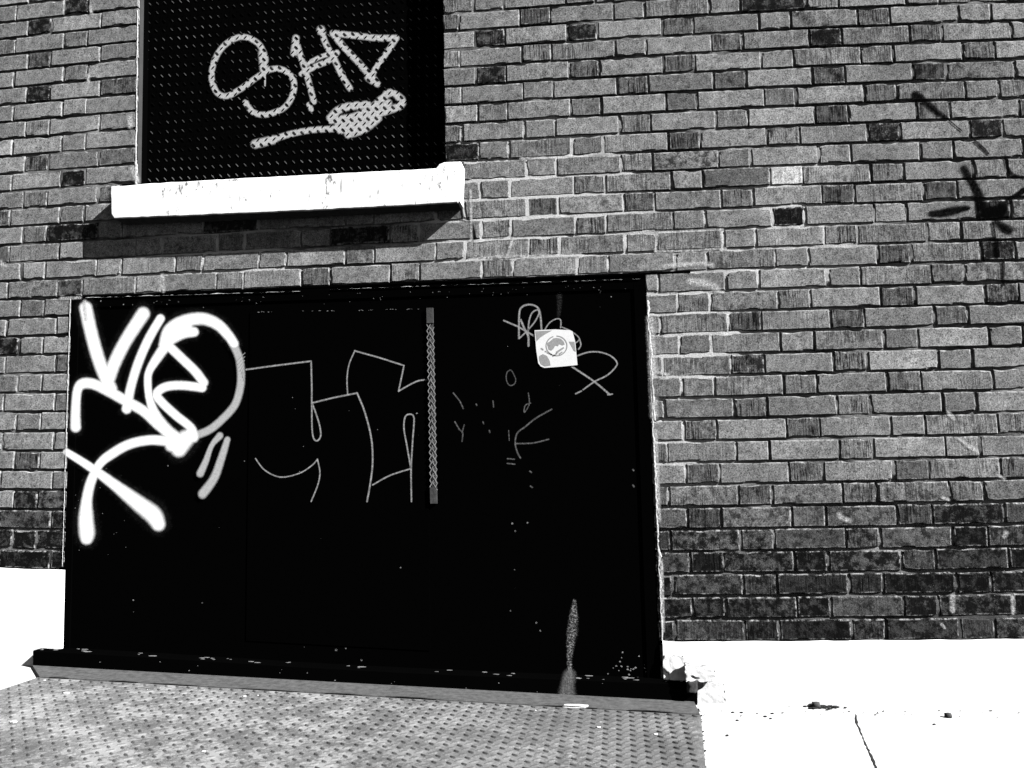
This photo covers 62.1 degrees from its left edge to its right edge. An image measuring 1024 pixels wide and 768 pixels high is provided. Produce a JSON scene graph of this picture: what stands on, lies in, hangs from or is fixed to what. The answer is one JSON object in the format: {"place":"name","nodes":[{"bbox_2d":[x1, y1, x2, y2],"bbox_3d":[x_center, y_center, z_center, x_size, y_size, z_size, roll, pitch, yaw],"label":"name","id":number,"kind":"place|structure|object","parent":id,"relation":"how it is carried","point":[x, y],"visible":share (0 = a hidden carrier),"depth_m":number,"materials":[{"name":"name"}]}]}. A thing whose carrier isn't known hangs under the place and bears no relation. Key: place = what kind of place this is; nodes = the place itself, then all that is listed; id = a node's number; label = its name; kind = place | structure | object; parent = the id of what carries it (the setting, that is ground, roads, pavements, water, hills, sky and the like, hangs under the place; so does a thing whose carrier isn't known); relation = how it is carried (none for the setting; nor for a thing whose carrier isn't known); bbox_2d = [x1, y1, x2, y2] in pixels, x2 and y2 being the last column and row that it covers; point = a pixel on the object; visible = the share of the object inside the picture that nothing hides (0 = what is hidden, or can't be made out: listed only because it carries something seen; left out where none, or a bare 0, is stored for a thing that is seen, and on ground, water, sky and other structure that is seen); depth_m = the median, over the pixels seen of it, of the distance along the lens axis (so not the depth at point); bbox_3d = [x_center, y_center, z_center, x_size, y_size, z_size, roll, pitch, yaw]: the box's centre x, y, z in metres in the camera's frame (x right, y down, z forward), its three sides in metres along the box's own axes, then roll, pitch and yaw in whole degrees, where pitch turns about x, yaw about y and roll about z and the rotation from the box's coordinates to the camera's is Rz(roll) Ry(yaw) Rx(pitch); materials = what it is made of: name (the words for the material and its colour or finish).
{"place":"outdoors","nodes":[
{"label":"outdoors","id":0,"kind":"place"},
{"bbox_2d":[0,664,1023,767],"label":"pavement","id":1,"kind":"structure","parent":0,"point":[799,737],"depth_m":2.23,"materials":[{"name":"concrete"}]},
{"bbox_2d":[0,665,705,767],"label":"tread plate","id":2,"kind":"object","parent":1,"relation":"on","point":[100,718],"visible":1,"depth_m":2.21,"materials":[{"name":"metal"}]},
{"bbox_2d":[563,704,587,707],"bbox_3d":[0.184,0.932,2.459,0.074,0.006,0.030,-1,-7,7],"label":"paint splash","id":3,"kind":"object","parent":2,"relation":"on","point":[573,705],"visible":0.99,"depth_m":2.45,"materials":[{"name":"white paint"}]},
{"bbox_2d":[686,680,697,692],"bbox_3d":[0.538,0.903,2.542,0.032,0.037,0.029,-1,-7,7],"label":"dark rubble","id":4,"kind":"object","parent":2,"relation":"on","point":[692,687],"visible":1,"depth_m":2.53,"materials":[{"name":"grey concrete"}]},
{"bbox_2d":[684,661,714,681],"bbox_3d":[0.563,0.864,2.557,0.089,0.052,0.054,-1,-7,7],"label":"broken concrete","id":5,"kind":"object","parent":4,"relation":"on","point":[700,671],"visible":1,"depth_m":2.53,"materials":[{"name":"white concrete"}]},
{"bbox_2d":[33,648,698,704],"bbox_3d":[-0.510,0.944,2.712,2.169,0.169,0.068,-1,-7,7],"label":"threshold bar","id":6,"kind":"object","parent":1,"relation":"on","point":[623,687],"visible":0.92,"depth_m":2.68,"materials":[{"name":"black paint"}]},
{"bbox_2d":[662,654,684,680],"bbox_3d":[0.498,0.874,2.622,0.068,0.083,0.058,-1,-7,7],"label":"broken concrete","id":7,"kind":"object","parent":6,"relation":"on","point":[673,666],"visible":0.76,"depth_m":2.60,"materials":[{"name":"white concrete"}]},
{"bbox_2d":[0,0,1023,711],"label":"brick building","id":8,"kind":"structure","parent":1,"relation":"on","point":[288,288],"depth_m":2.80,"materials":[{"name":"grey brick"}]},
{"bbox_2d":[134,0,445,184],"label":"window","id":9,"kind":"structure","parent":8,"relation":"in","point":[228,89],"depth_m":3.09,"materials":[{"name":"black paint"}]},
{"bbox_2d":[59,275,661,677],"bbox_3d":[-0.551,0.382,2.832,2.062,1.467,0.062,-1,-7,7],"label":"door","id":10,"kind":"structure","parent":8,"relation":"in","point":[394,476],"depth_m":2.81,"materials":[{"name":"black paint"}]},
{"bbox_2d":[535,329,576,367],"bbox_3d":[0.144,-0.116,2.786,0.139,0.127,0.004,-1,-7,7],"label":"sticker","id":11,"kind":"object","parent":10,"relation":"attached to","point":[555,347],"visible":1,"depth_m":2.78,"materials":[{"name":"white paper"}]},
{"bbox_2d":[697,681,725,703],"bbox_3d":[0.601,0.945,2.585,0.091,0.082,0.041,-1,-7,7],"label":"broken concrete","id":12,"kind":"object","parent":1,"relation":"on","point":[713,692],"visible":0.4,"depth_m":2.57,"materials":[{"name":"white concrete"}]},
{"bbox_2d":[697,705,1019,766],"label":"dirt litter","id":13,"kind":"object","parent":1,"relation":"on","point":[828,707],"visible":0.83,"depth_m":2.48,"materials":[{"name":"black soil"}]},
{"bbox_2d":[812,702,820,707],"bbox_3d":[0.904,0.954,2.523,0.023,0.018,0.023,-1,-7,7],"label":"pebble","id":14,"kind":"object","parent":13,"relation":"on","point":[816,704],"visible":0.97,"depth_m":2.51,"materials":[{"name":"grey stone"}]},
{"bbox_2d":[944,712,951,717],"bbox_3d":[1.240,0.942,2.415,0.018,0.015,0.018,-1,-7,7],"label":"pebble","id":15,"kind":"object","parent":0,"point":[947,715],"visible":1,"depth_m":2.41,"materials":[{"name":"grey stone"}]}
]}

